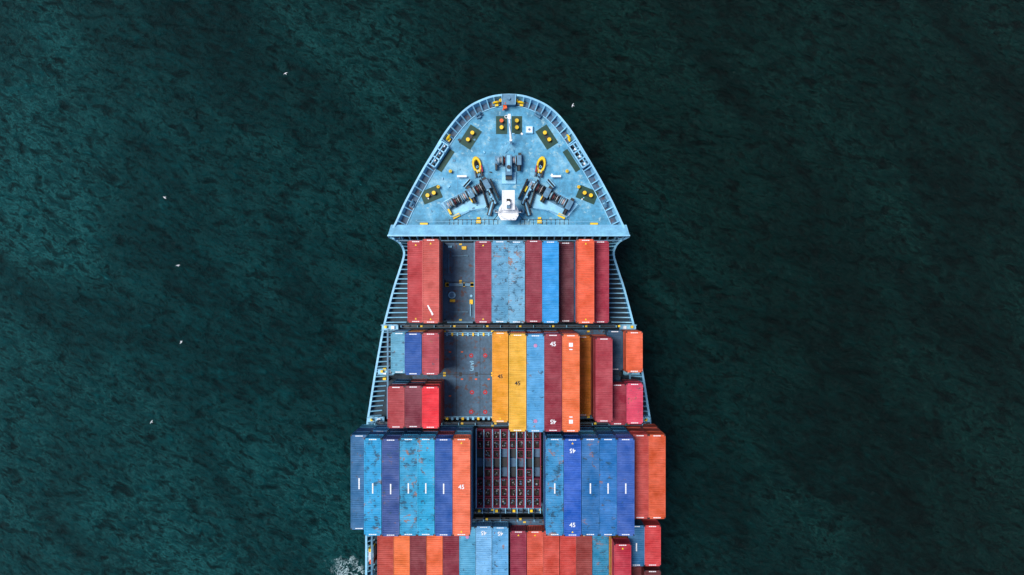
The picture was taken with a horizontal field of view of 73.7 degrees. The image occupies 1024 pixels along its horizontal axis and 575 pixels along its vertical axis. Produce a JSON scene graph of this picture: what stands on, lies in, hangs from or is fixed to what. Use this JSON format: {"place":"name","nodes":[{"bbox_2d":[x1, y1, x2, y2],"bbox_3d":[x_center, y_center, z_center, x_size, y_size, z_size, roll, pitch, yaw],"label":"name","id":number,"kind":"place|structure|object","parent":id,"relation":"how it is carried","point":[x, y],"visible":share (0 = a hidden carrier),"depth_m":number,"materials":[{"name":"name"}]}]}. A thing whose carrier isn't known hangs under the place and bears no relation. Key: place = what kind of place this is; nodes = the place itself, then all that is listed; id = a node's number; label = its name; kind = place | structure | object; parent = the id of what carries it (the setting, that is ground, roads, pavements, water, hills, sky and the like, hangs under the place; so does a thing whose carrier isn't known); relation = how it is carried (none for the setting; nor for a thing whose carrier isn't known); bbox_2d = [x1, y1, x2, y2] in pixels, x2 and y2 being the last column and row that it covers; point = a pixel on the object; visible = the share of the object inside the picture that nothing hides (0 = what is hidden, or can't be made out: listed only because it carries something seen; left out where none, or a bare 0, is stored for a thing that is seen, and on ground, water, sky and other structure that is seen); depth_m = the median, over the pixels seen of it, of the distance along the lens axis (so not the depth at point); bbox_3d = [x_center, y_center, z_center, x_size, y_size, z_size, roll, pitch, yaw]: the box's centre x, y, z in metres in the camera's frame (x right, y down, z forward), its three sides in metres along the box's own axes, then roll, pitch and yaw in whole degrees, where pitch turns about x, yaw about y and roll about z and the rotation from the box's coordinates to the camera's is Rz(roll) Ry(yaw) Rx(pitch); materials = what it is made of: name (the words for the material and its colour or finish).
{"place":"outdoors","nodes":[
{"label":"outdoors","id":0,"kind":"place"},
{"bbox_2d":[0,0,1023,574],"bbox_3d":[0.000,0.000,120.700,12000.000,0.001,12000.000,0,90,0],"label":"sea water","id":1,"kind":"structure","parent":0,"point":[818,204],"depth_m":120.70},
{"bbox_2d":[365,94,650,574],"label":"container ship","id":2,"kind":"object","parent":1,"relation":"on","point":[508,167],"visible":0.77,"depth_m":106.84,"materials":[{"name":"paint"}]},
{"bbox_2d":[359,424,377,427],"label":"shipping container","id":3,"kind":"object","parent":2,"relation":"on","point":[367,426],"visible":0.09,"depth_m":105.20,"materials":[{"name":"metal"}]},
{"bbox_2d":[356,428,373,430],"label":"shipping container","id":4,"kind":"object","parent":3,"relation":"on","point":[364,429],"visible":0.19,"depth_m":102.90,"materials":[{"name":"metal"}]},
{"bbox_2d":[351,431,370,529],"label":"shipping container","id":5,"kind":"object","parent":4,"relation":"on","point":[357,480],"visible":0.66,"depth_m":98.81,"materials":[{"name":"metal"}]},
{"bbox_2d":[395,379,411,380],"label":"shipping container","id":6,"kind":"object","parent":2,"relation":"on","point":[403,379],"visible":0.16,"depth_m":105.55,"materials":[{"name":"metal"}]},
{"bbox_2d":[391,381,409,383],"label":"shipping container","id":7,"kind":"object","parent":6,"relation":"on","point":[399,382],"visible":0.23,"depth_m":102.78,"materials":[{"name":"metal"}]},
{"bbox_2d":[388,384,405,427],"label":"shipping container","id":8,"kind":"object","parent":7,"relation":"on","point":[396,405],"visible":0.85,"depth_m":98.82,"materials":[{"name":"metal"}]},
{"bbox_2d":[427,379,443,420],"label":"shipping container","id":9,"kind":"object","parent":2,"relation":"on","point":[442,380],"visible":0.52,"depth_m":105.42,"materials":[{"name":"metal"}]},
{"bbox_2d":[424,381,441,422],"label":"shipping container","id":10,"kind":"object","parent":9,"relation":"on","point":[433,382],"visible":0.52,"depth_m":103.06,"materials":[{"name":"metal"}]},
{"bbox_2d":[422,384,440,427],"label":"shipping container","id":11,"kind":"object","parent":10,"relation":"on","point":[431,405],"visible":1,"depth_m":98.81,"materials":[{"name":"metal"}]},
{"bbox_2d":[427,330,443,368],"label":"shipping container","id":12,"kind":"object","parent":2,"relation":"on","point":[443,343],"visible":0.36,"depth_m":105.82,"materials":[{"name":"metal"}]},
{"bbox_2d":[425,331,442,371],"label":"shipping container","id":13,"kind":"object","parent":12,"relation":"on","point":[441,347],"visible":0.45,"depth_m":103.02,"materials":[{"name":"metal"}]},
{"bbox_2d":[422,332,440,374],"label":"shipping container","id":14,"kind":"object","parent":13,"relation":"on","point":[431,353],"visible":1,"depth_m":98.81,"materials":[{"name":"metal"}]},
{"bbox_2d":[443,242,443,320],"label":"shipping container","id":15,"kind":"object","parent":2,"relation":"on","point":[443,281],"visible":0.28,"depth_m":105.96,"materials":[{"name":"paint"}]},
{"bbox_2d":[440,242,442,322],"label":"shipping container","id":16,"kind":"object","parent":15,"relation":"on","point":[441,282],"visible":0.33,"depth_m":102.92,"materials":[{"name":"metal"}]},
{"bbox_2d":[422,239,440,322],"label":"shipping container","id":17,"kind":"object","parent":16,"relation":"on","point":[431,280],"visible":1,"depth_m":98.81,"materials":[{"name":"metal"}]},
{"bbox_2d":[441,424,457,426],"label":"shipping container","id":18,"kind":"object","parent":2,"relation":"on","point":[449,424],"visible":0.13,"depth_m":105.62,"materials":[{"name":"metal"}]},
{"bbox_2d":[439,427,456,431],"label":"shipping container","id":19,"kind":"object","parent":18,"relation":"on","point":[448,428],"visible":0.13,"depth_m":102.58,"materials":[{"name":"metal"}]},
{"bbox_2d":[437,431,454,434],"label":"shipping container","id":20,"kind":"object","parent":19,"relation":"on","point":[446,432],"visible":0.12,"depth_m":99.93,"materials":[{"name":"metal"}]},
{"bbox_2d":[435,435,453,535],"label":"shipping container","id":21,"kind":"object","parent":20,"relation":"on","point":[443,485],"visible":0.89,"depth_m":96.19,"materials":[{"name":"metal"}]},
{"bbox_2d":[457,424,473,514],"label":"shipping container","id":22,"kind":"object","parent":2,"relation":"on","point":[473,458],"visible":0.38,"depth_m":105.46,"materials":[{"name":"metal"}]},
{"bbox_2d":[456,427,472,520],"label":"shipping container","id":23,"kind":"object","parent":22,"relation":"on","point":[464,429],"visible":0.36,"depth_m":102.71,"materials":[{"name":"metal"}]},
{"bbox_2d":[455,431,471,527],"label":"shipping container","id":24,"kind":"object","parent":23,"relation":"on","point":[463,432],"visible":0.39,"depth_m":99.95,"materials":[{"name":"metal"}]},
{"bbox_2d":[453,434,470,535],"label":"shipping container","id":25,"kind":"object","parent":24,"relation":"on","point":[461,485],"visible":1,"depth_m":96.19,"materials":[{"name":"metal"}]},
{"bbox_2d":[459,521,475,574],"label":"shipping container","id":26,"kind":"object","parent":2,"relation":"on","point":[467,555],"visible":0.77,"depth_m":104.05,"materials":[{"name":"metal"}]},
{"bbox_2d":[476,426,491,507],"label":"open top container","id":27,"kind":"object","parent":2,"relation":"on","point":[483,466],"visible":1,"depth_m":104.88,"materials":[{"name":"metal"}]},
{"bbox_2d":[476,520,491,574],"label":"shipping container","id":28,"kind":"object","parent":2,"relation":"on","point":[484,548],"visible":0.96,"depth_m":104.05,"materials":[{"name":"metal"}]},
{"bbox_2d":[492,331,507,421],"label":"shipping container","id":29,"kind":"object","parent":2,"relation":"on","point":[499,376],"visible":1,"depth_m":104.05,"materials":[{"name":"metal"}]},
{"bbox_2d":[492,426,507,507],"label":"open top container","id":30,"kind":"object","parent":2,"relation":"on","point":[499,466],"visible":1,"depth_m":104.93,"materials":[{"name":"metal"}]},
{"bbox_2d":[492,521,507,574],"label":"shipping container","id":31,"kind":"object","parent":2,"relation":"on","point":[499,548],"visible":1,"depth_m":104.05,"materials":[{"name":"metal"}]},
{"bbox_2d":[508,429,524,507],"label":"open top container","id":32,"kind":"object","parent":2,"relation":"on","point":[516,469],"visible":0.94,"depth_m":104.83,"materials":[{"name":"metal"}]},
{"bbox_2d":[510,525,525,574],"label":"shipping container","id":33,"kind":"object","parent":2,"relation":"on","point":[517,549],"visible":1,"depth_m":104.05,"materials":[{"name":"metal"}]},
{"bbox_2d":[525,429,540,507],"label":"open top container","id":34,"kind":"object","parent":2,"relation":"on","point":[532,469],"visible":0.95,"depth_m":104.91,"materials":[{"name":"metal"}]},
{"bbox_2d":[527,525,542,574],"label":"shipping container","id":35,"kind":"object","parent":2,"relation":"on","point":[534,549],"visible":1,"depth_m":104.05,"materials":[{"name":"metal"}]},
{"bbox_2d":[559,242,573,321],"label":"shipping container","id":36,"kind":"object","parent":2,"relation":"on","point":[566,281],"visible":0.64,"depth_m":104.05,"materials":[{"name":"metal"}]},
{"bbox_2d":[580,335,590,415],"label":"shipping container","id":37,"kind":"object","parent":2,"relation":"on","point":[585,375],"visible":0.61,"depth_m":104.05,"materials":[{"name":"metal"}]},
{"bbox_2d":[589,334,606,335],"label":"shipping container","id":38,"kind":"object","parent":2,"relation":"on","point":[597,335],"visible":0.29,"depth_m":105.08,"materials":[{"name":"metal"}]},
{"bbox_2d":[591,336,608,416],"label":"shipping container","id":39,"kind":"object","parent":38,"relation":"on","point":[592,372],"visible":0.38,"depth_m":103.21,"materials":[{"name":"metal"}]},
{"bbox_2d":[593,337,611,421],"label":"shipping container","id":40,"kind":"object","parent":39,"relation":"on","point":[602,379],"visible":1,"depth_m":98.82,"materials":[{"name":"metal"}]},
{"bbox_2d":[591,424,607,427],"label":"shipping container","id":41,"kind":"object","parent":2,"relation":"on","point":[599,426],"visible":0.16,"depth_m":105.01,"materials":[{"name":"metal"}]},
{"bbox_2d":[593,427,610,430],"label":"shipping container","id":42,"kind":"object","parent":41,"relation":"on","point":[601,428],"visible":0.09,"depth_m":102.95,"materials":[{"name":"metal"}]},
{"bbox_2d":[595,431,612,433],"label":"shipping container","id":43,"kind":"object","parent":42,"relation":"on","point":[603,432],"visible":0.16,"depth_m":100.25,"materials":[{"name":"metal"}]},
{"bbox_2d":[597,434,616,535],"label":"shipping container","id":44,"kind":"object","parent":43,"relation":"on","point":[607,484],"visible":0.84,"depth_m":96.19,"materials":[{"name":"metal"}]},
{"bbox_2d":[621,379,637,381],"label":"shipping container","id":45,"kind":"object","parent":2,"relation":"on","point":[622,380],"visible":0.18,"depth_m":105.47,"materials":[{"name":"metal"}]},
{"bbox_2d":[624,381,642,423],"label":"shipping container","id":46,"kind":"object","parent":45,"relation":"on","point":[634,402],"visible":0.84,"depth_m":101.42,"materials":[{"name":"metal"}]},
{"bbox_2d":[621,329,638,330],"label":"shipping container","id":47,"kind":"object","parent":2,"relation":"on","point":[629,329],"visible":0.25,"depth_m":105.18,"materials":[{"name":"metal"}]},
{"bbox_2d":[623,331,642,371],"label":"shipping container","id":48,"kind":"object","parent":47,"relation":"on","point":[632,351],"visible":1,"depth_m":101.42,"materials":[{"name":"metal"}]},
{"bbox_2d":[624,424,640,427],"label":"shipping container","id":49,"kind":"object","parent":2,"relation":"on","point":[632,426],"visible":0.16,"depth_m":104.60,"materials":[{"name":"metal"}]},
{"bbox_2d":[626,428,643,430],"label":"shipping container","id":50,"kind":"object","parent":49,"relation":"on","point":[634,429],"visible":0.14,"depth_m":102.79,"materials":[{"name":"metal"}]},
{"bbox_2d":[629,431,648,518],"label":"shipping container","id":51,"kind":"object","parent":50,"relation":"on","point":[641,474],"visible":0.69,"depth_m":98.81,"materials":[{"name":"metal"}]},
{"bbox_2d":[639,424,657,427],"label":"shipping container","id":52,"kind":"object","parent":2,"relation":"on","point":[649,426],"visible":0.14,"depth_m":104.87,"materials":[{"name":"metal"}]},
{"bbox_2d":[642,428,660,430],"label":"shipping container","id":53,"kind":"object","parent":52,"relation":"on","point":[651,429],"visible":0.15,"depth_m":102.87,"materials":[{"name":"metal"}]},
{"bbox_2d":[646,431,665,518],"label":"shipping container","id":54,"kind":"object","parent":53,"relation":"on","point":[657,474],"visible":0.83,"depth_m":98.81,"materials":[{"name":"metal"}]},
{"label":"shipping container","id":55,"kind":"object","parent":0,"visible":0},
{"bbox_2d":[543,432,543,517],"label":"shipping container","id":56,"kind":"object","parent":55,"relation":"on","point":[543,474],"visible":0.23,"depth_m":103.85,"materials":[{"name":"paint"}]},
{"bbox_2d":[544,432,560,524],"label":"shipping container","id":57,"kind":"object","parent":56,"relation":"on","point":[544,466],"visible":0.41,"depth_m":100.97,"materials":[{"name":"metal"}]},
{"bbox_2d":[545,434,562,535],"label":"shipping container","id":58,"kind":"object","parent":57,"relation":"on","point":[553,484],"visible":1,"depth_m":96.19,"materials":[{"name":"metal"}]},
{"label":"shipping container","id":59,"kind":"object","parent":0,"visible":0},
{"bbox_2d":[561,432,578,434],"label":"shipping container","id":60,"kind":"object","parent":59,"relation":"on","point":[569,433],"visible":0.11,"depth_m":99.83,"materials":[{"name":"metal"}]},
{"bbox_2d":[562,435,580,535],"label":"shipping container","id":61,"kind":"object","parent":60,"relation":"on","point":[571,485],"visible":0.97,"depth_m":96.19,"materials":[{"name":"metal"}]},
{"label":"shipping container","id":62,"kind":"object","parent":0,"visible":0},
{"bbox_2d":[580,427,593,430],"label":"shipping container","id":63,"kind":"object","parent":62,"relation":"on","point":[586,429],"visible":0.12,"depth_m":102.47,"materials":[{"name":"metal"}]},
{"bbox_2d":[578,431,595,434],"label":"shipping container","id":64,"kind":"object","parent":63,"relation":"on","point":[586,432],"visible":0.1,"depth_m":100.50,"materials":[{"name":"metal"}]},
{"bbox_2d":[580,434,598,535],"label":"shipping container","id":65,"kind":"object","parent":64,"relation":"on","point":[589,484],"visible":0.91,"depth_m":96.19,"materials":[{"name":"metal"}]},
{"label":"shipping container","id":66,"kind":"object","parent":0,"visible":0},
{"bbox_2d":[609,427,627,430],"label":"shipping container","id":67,"kind":"object","parent":66,"relation":"on","point":[618,429],"visible":0.12,"depth_m":102.45,"materials":[{"name":"metal"}]},
{"bbox_2d":[612,431,629,434],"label":"shipping container","id":68,"kind":"object","parent":67,"relation":"on","point":[621,432],"visible":0.16,"depth_m":100.16,"materials":[{"name":"metal"}]},
{"bbox_2d":[614,434,633,535],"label":"shipping container","id":69,"kind":"object","parent":68,"relation":"on","point":[625,485],"visible":0.84,"depth_m":96.19,"materials":[{"name":"metal"}]},
{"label":"shipping container","id":70,"kind":"object","parent":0,"visible":0},
{"bbox_2d":[408,241,421,322],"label":"shipping container","id":71,"kind":"object","parent":70,"relation":"on","point":[414,281],"visible":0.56,"depth_m":101.42,"materials":[{"name":"metal"}]},
{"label":"shipping container","id":72,"kind":"object","parent":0,"visible":0},
{"bbox_2d":[641,519,660,565],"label":"shipping container","id":73,"kind":"object","parent":72,"relation":"on","point":[652,542],"visible":0.89,"depth_m":101.42,"materials":[{"name":"metal"}]},
{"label":"shipping container","id":74,"kind":"object","parent":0,"visible":0},
{"bbox_2d":[475,241,491,322],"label":"shipping container","id":75,"kind":"object","parent":74,"relation":"on","point":[483,281],"visible":1,"depth_m":101.42,"materials":[{"name":"metal"}]},
{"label":"shipping container","id":76,"kind":"object","parent":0,"visible":0},
{"bbox_2d":[492,241,507,322],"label":"shipping container","id":77,"kind":"object","parent":76,"relation":"on","point":[499,281],"visible":0.95,"depth_m":101.42,"materials":[{"name":"metal"}]},
{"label":"shipping container","id":78,"kind":"object","parent":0,"visible":0},
{"bbox_2d":[508,241,524,322],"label":"shipping container","id":79,"kind":"object","parent":78,"relation":"on","point":[516,281],"visible":1,"depth_m":101.42,"materials":[{"name":"metal"}]},
{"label":"shipping container","id":80,"kind":"object","parent":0,"visible":0},
{"bbox_2d":[525,240,541,321],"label":"shipping container","id":81,"kind":"object","parent":80,"relation":"on","point":[533,280],"visible":1,"depth_m":101.42,"materials":[{"name":"metal"}]},
{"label":"shipping container","id":82,"kind":"object","parent":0,"visible":0},
{"bbox_2d":[542,241,558,322],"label":"shipping container","id":83,"kind":"object","parent":82,"relation":"on","point":[550,281],"visible":0.95,"depth_m":101.42,"materials":[{"name":"metal"}]},
{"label":"shipping container","id":84,"kind":"object","parent":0,"visible":0},
{"bbox_2d":[574,241,575,321],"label":"shipping container","id":85,"kind":"object","parent":84,"relation":"on","point":[574,281],"visible":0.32,"depth_m":102.94,"materials":[{"name":"metal"}]},
{"bbox_2d":[576,239,593,323],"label":"shipping container","id":86,"kind":"object","parent":85,"relation":"on","point":[584,280],"visible":1,"depth_m":98.81,"materials":[{"name":"metal"}]},
{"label":"shipping container","id":87,"kind":"object","parent":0,"visible":0},
{"bbox_2d":[594,241,608,322],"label":"shipping container","id":88,"kind":"object","parent":87,"relation":"on","point":[601,281],"visible":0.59,"depth_m":101.42,"materials":[{"name":"metal"}]},
{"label":"shipping container","id":89,"kind":"object","parent":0,"visible":0},
{"bbox_2d":[405,383,423,427],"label":"shipping container","id":90,"kind":"object","parent":89,"relation":"on","point":[413,405],"visible":0.88,"depth_m":98.81,"materials":[{"name":"metal"}]},
{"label":"shipping container","id":91,"kind":"object","parent":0,"visible":0},
{"bbox_2d":[509,333,525,431],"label":"shipping container","id":92,"kind":"object","parent":91,"relation":"on","point":[517,381],"visible":1,"depth_m":96.19,"materials":[{"name":"metal"}]},
{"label":"shipping container","id":93,"kind":"object","parent":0,"visible":0},
{"bbox_2d":[526,333,543,431],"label":"shipping container","id":94,"kind":"object","parent":93,"relation":"on","point":[534,382],"visible":1,"depth_m":96.19,"materials":[{"name":"metal"}]},
{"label":"shipping container","id":95,"kind":"object","parent":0,"visible":0},
{"bbox_2d":[544,333,561,431],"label":"shipping container","id":96,"kind":"object","parent":95,"relation":"on","point":[552,382],"visible":0.96,"depth_m":96.19,"materials":[{"name":"metal"}]},
{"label":"shipping container","id":97,"kind":"object","parent":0,"visible":0},
{"bbox_2d":[561,333,579,431],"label":"shipping container","id":98,"kind":"object","parent":97,"relation":"on","point":[570,382],"visible":0.87,"depth_m":96.19,"materials":[{"name":"metal"}]},
{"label":"shipping container","id":99,"kind":"object","parent":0,"visible":0},
{"bbox_2d":[372,427,390,430],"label":"shipping container","id":100,"kind":"object","parent":99,"relation":"on","point":[381,429],"visible":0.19,"depth_m":102.47,"materials":[{"name":"metal"}]},
{"bbox_2d":[370,431,387,434],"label":"shipping container","id":101,"kind":"object","parent":100,"relation":"on","point":[379,432],"visible":0.12,"depth_m":100.78,"materials":[{"name":"metal"}]},
{"bbox_2d":[364,434,384,535],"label":"shipping container","id":102,"kind":"object","parent":101,"relation":"on","point":[372,484],"visible":0.77,"depth_m":96.19,"materials":[{"name":"metal"}]},
{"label":"shipping container","id":103,"kind":"object","parent":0,"visible":0},
{"bbox_2d":[389,428,406,430],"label":"shipping container","id":104,"kind":"object","parent":103,"relation":"on","point":[398,429],"visible":0.16,"depth_m":102.79,"materials":[{"name":"metal"}]},
{"bbox_2d":[386,431,404,434],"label":"shipping container","id":105,"kind":"object","parent":104,"relation":"on","point":[395,432],"visible":0.1,"depth_m":100.25,"materials":[{"name":"metal"}]},
{"bbox_2d":[382,435,401,535],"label":"shipping container","id":106,"kind":"object","parent":105,"relation":"on","point":[390,485],"visible":0.81,"depth_m":96.19,"materials":[{"name":"metal"}]},
{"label":"shipping container","id":107,"kind":"object","parent":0,"visible":0},
{"bbox_2d":[406,428,423,430],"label":"shipping container","id":108,"kind":"object","parent":107,"relation":"on","point":[414,429],"visible":0.12,"depth_m":102.69,"materials":[{"name":"metal"}]},
{"bbox_2d":[403,431,421,433],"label":"shipping container","id":109,"kind":"object","parent":108,"relation":"on","point":[412,432],"visible":0.12,"depth_m":100.41,"materials":[{"name":"metal"}]},
{"bbox_2d":[400,434,419,535],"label":"shipping container","id":110,"kind":"object","parent":109,"relation":"on","point":[408,484],"visible":0.81,"depth_m":96.19,"materials":[{"name":"metal"}]},
{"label":"shipping container","id":111,"kind":"object","parent":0,"visible":0},
{"bbox_2d":[422,427,439,430],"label":"shipping container","id":112,"kind":"object","parent":111,"relation":"on","point":[431,429],"visible":0.09,"depth_m":102.57,"materials":[{"name":"metal"}]},
{"bbox_2d":[421,431,438,433],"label":"shipping container","id":113,"kind":"object","parent":112,"relation":"on","point":[429,432],"visible":0.09,"depth_m":100.63,"materials":[{"name":"metal"}]},
{"bbox_2d":[417,434,436,535],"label":"shipping container","id":114,"kind":"object","parent":113,"relation":"on","point":[425,484],"visible":0.85,"depth_m":96.19,"materials":[{"name":"metal"}]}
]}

